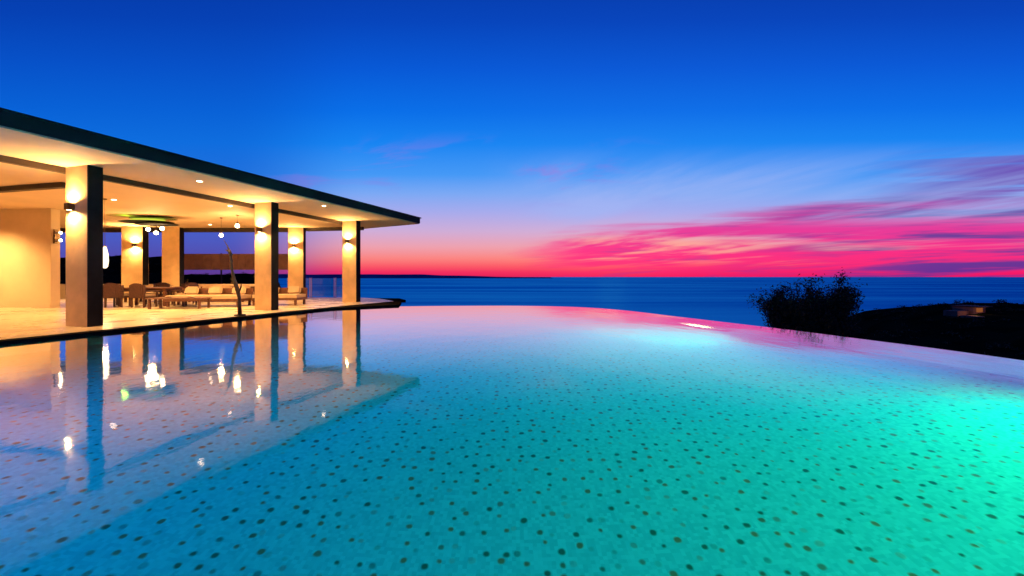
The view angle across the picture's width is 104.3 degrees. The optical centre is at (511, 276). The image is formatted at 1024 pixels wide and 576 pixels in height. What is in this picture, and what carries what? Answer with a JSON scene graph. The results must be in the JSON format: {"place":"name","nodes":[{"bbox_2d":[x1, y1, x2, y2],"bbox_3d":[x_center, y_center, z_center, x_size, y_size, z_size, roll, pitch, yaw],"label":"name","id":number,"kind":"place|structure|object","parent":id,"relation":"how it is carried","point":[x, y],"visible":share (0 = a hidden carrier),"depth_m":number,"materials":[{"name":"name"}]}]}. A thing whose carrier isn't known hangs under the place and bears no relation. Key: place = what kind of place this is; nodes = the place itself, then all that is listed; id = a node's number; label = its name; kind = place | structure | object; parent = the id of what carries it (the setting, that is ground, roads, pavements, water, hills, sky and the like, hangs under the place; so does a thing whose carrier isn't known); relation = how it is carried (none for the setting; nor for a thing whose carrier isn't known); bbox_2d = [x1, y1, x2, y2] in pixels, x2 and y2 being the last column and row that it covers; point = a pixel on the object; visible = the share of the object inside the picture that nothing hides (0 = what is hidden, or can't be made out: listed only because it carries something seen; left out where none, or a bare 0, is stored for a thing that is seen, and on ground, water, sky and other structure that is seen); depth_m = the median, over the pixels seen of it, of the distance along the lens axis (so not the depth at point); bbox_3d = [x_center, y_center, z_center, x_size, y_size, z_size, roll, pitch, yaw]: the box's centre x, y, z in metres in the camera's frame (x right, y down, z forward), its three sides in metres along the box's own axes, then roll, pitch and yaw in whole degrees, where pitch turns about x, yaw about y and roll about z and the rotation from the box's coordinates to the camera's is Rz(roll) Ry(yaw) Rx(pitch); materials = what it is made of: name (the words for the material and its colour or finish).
{"place":"outdoors","nodes":[
{"label":"outdoors","id":0,"kind":"place"},
{"bbox_2d":[124,285,180,301],"bbox_3d":[-15.900,0.736,17.625,1.800,0.728,0.890,0,0,-1],"label":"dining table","id":1,"kind":"object","parent":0,"point":[125,299],"visible":0.16,"depth_m":17.89,"materials":[{"name":"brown wood"}]},
{"bbox_2d":[0,297,390,339],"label":"pool deck","id":2,"kind":"structure","parent":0,"point":[18,322],"depth_m":11.94,"materials":[{"name":"stone"}]},
{"bbox_2d":[103,283,130,307],"bbox_3d":[-14.294,0.665,14.426,0.640,0.870,0.570,0,0,-14],"label":"wicker armchair","id":3,"kind":"object","parent":2,"relation":"on","point":[114,291],"visible":0.88,"depth_m":14.20,"materials":[{"name":"brown wicker"}]},
{"bbox_2d":[129,283,158,307],"bbox_3d":[-13.352,0.665,14.425,0.640,0.870,0.570,0,0,6],"label":"wicker armchair","id":4,"kind":"object","parent":2,"relation":"on","point":[137,290],"visible":0.98,"depth_m":14.17,"materials":[{"name":"brown wicker"}]},
{"bbox_2d":[118,287,182,306],"bbox_3d":[-13.800,0.750,15.200,1.700,0.700,0.900,0,0,-6],"label":"dining table","id":5,"kind":"object","parent":2,"relation":"on","point":[164,289],"visible":0.39,"depth_m":14.89,"materials":[{"name":"brown wood"}]},
{"bbox_2d":[60,284,254,297],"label":"parapet wall","id":6,"kind":"structure","parent":2,"relation":"on","point":[62,291],"depth_m":20.68,"materials":[{"name":"beige paint"}]},
{"bbox_2d":[146,282,169,304],"bbox_3d":[-14.303,0.665,16.075,0.640,0.870,0.570,0,0,-6],"label":"wicker armchair","id":7,"kind":"object","parent":2,"relation":"on","point":[161,284],"visible":0.48,"depth_m":16.27,"materials":[{"name":"brown wicker"}]},
{"bbox_2d":[145,297,211,308],"bbox_3d":[-11.600,0.915,13.900,1.800,0.370,0.600,0,0,-3],"label":"coffee table","id":8,"kind":"object","parent":2,"relation":"on","point":[198,298],"visible":0.97,"depth_m":13.73,"materials":[{"name":"brown wood"}]},
{"bbox_2d":[170,282,193,303],"bbox_3d":[-13.298,0.665,16.125,0.640,0.870,0.570,0,0,6],"label":"wicker armchair","id":9,"kind":"object","parent":2,"relation":"on","point":[182,285],"visible":0.21,"depth_m":16.34,"materials":[{"name":"brown wicker"}]},
{"bbox_2d":[172,283,198,305],"bbox_3d":[-12.595,0.665,15.400,0.570,0.870,0.640,0,0,0],"label":"wicker armchair","id":10,"kind":"object","parent":2,"relation":"on","point":[190,285],"visible":0.34,"depth_m":15.16,"materials":[{"name":"brown wicker"}]},
{"bbox_2d":[164,286,252,306],"bbox_3d":[-11.302,0.736,14.925,2.600,0.728,0.890,0,0,-3],"label":"daybed","id":11,"kind":"object","parent":2,"relation":"on","point":[221,294],"visible":0.85,"depth_m":15.10,"materials":[{"name":"beige fabric"}]},
{"bbox_2d":[0,107,420,326],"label":"open pavilion","id":12,"kind":"structure","parent":2,"relation":"on","point":[49,169],"depth_m":12.96,"materials":[{"name":"paint"}]},
{"bbox_2d":[53,229,61,243],"bbox_3d":[-16.363,-1.450,14.350,0.215,0.500,0.110,0,0,0],"label":"wall lamp","id":13,"kind":"object","parent":12,"relation":"attached to","point":[56,240],"visible":1,"depth_m":14.31,"materials":[{"name":"brown metal"}]},
{"bbox_2d":[64,203,74,209],"bbox_3d":[-9.740,-1.540,8.766,0.120,0.143,0.129,0,0,16],"label":"wall lamp","id":14,"kind":"object","parent":12,"relation":"attached to","point":[68,206],"visible":1,"depth_m":8.72,"materials":[{"name":"brown metal"}]},
{"bbox_2d":[103,198,108,267],"bbox_3d":[-12.780,-1.359,12.500,0.180,2.179,0.180,0,0,0],"label":"pendant lamp","id":15,"kind":"object","parent":12,"relation":"hanging from","point":[105,258],"visible":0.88,"depth_m":12.46,"materials":[{"name":"white glass"}]},
{"bbox_2d":[119,216,178,234],"bbox_3d":[-14.750,-2.082,16.200,2.200,0.734,1.100,0,0,-6],"label":"oval chandelier","id":16,"kind":"object","parent":12,"relation":"hanging from","point":[153,221],"visible":1,"depth_m":15.97,"materials":[{"name":"green metal"}]},
{"bbox_2d":[184,253,287,283],"bbox_3d":[-15.675,-0.080,22.929,6.710,2.560,0.115,0,0,-1],"label":"wind screen","id":17,"kind":"object","parent":12,"relation":"attached to","point":[220,261],"visible":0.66,"depth_m":22.87,"materials":[{"name":"metal"}]},
{"bbox_2d":[201,285,254,301],"bbox_3d":[-12.901,0.736,17.725,2.400,0.728,0.890,0,0,-3],"label":"daybed","id":18,"kind":"object","parent":2,"relation":"on","point":[226,286],"visible":0.28,"depth_m":18.01,"materials":[{"name":"beige fabric"}]},
{"bbox_2d":[224,241,245,315],"bbox_3d":[-7.883,0.024,11.300,0.605,2.146,0.280,0,0,0],"label":"driftwood sculpture","id":19,"kind":"object","parent":2,"relation":"on","point":[238,290],"visible":1,"depth_m":11.28,"materials":[{"name":"brown wood"}]},
{"bbox_2d":[251,286,306,305],"bbox_3d":[-9.101,0.736,15.625,1.700,0.728,0.890,0,0,-3],"label":"daybed","id":20,"kind":"object","parent":2,"relation":"on","point":[295,293],"visible":0.56,"depth_m":15.85,"materials":[{"name":"beige fabric"}]},
{"bbox_2d":[311,278,334,297],"bbox_3d":[-10.000,0.575,21.050,1.350,1.050,0.040,0,0,10],"label":"glass balustrade","id":21,"kind":"object","parent":2,"relation":"on","point":[325,296],"visible":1,"depth_m":21.02,"materials":[{"name":"glass"}]},
{"bbox_2d":[0,301,401,344],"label":"pool coping path","id":22,"kind":"structure","parent":0,"point":[134,328],"depth_m":9.33,"materials":[{"name":"black stone"}]},
{"bbox_2d":[377,298,405,302],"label":"deck terrace","id":23,"kind":"structure","parent":0,"point":[397,299],"depth_m":21.40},
{"bbox_2d":[279,274,550,277],"bbox_3d":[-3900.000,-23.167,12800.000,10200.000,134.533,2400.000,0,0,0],"label":"distant headland hills","id":24,"kind":"structure","parent":0,"point":[374,276],"depth_m":12136.56,"materials":[{"name":"black"}]},
{"bbox_2d":[0,306,1023,575],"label":"pool water","id":25,"kind":"structure","parent":0,"point":[476,440],"depth_m":2.64,"materials":[{"name":"teal liquid"}]},
{"bbox_2d":[0,0,1023,276],"label":"sky","id":26,"kind":"structure","parent":0,"point":[525,138],"materials":[{"name":"blue"}]},
{"bbox_2d":[60,255,1023,360],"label":"hillside terrain","id":27,"kind":"structure","parent":0,"point":[1012,329],"depth_m":54.71,"materials":[{"name":"black plant"}]},
{"bbox_2d":[747,267,867,336],"bbox_3d":[10.994,1.631,14.389,3.957,3.992,3.767,0,0,20],"label":"bush","id":28,"kind":"object","parent":27,"relation":"on","point":[817,311],"visible":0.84,"depth_m":13.79,"materials":[{"name":"green plant"}]},
{"bbox_2d":[943,305,992,317],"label":"terrace house","id":29,"kind":"structure","parent":27,"relation":"on","point":[962,311],"depth_m":56.23,"materials":[{"name":"stone"}]},
{"bbox_2d":[279,277,1023,326],"bbox_3d":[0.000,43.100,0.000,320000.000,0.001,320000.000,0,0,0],"label":"sea","id":30,"kind":"structure","parent":0,"point":[722,299],"depth_m":1167.61,"materials":[{"name":"liquid"}]}
]}

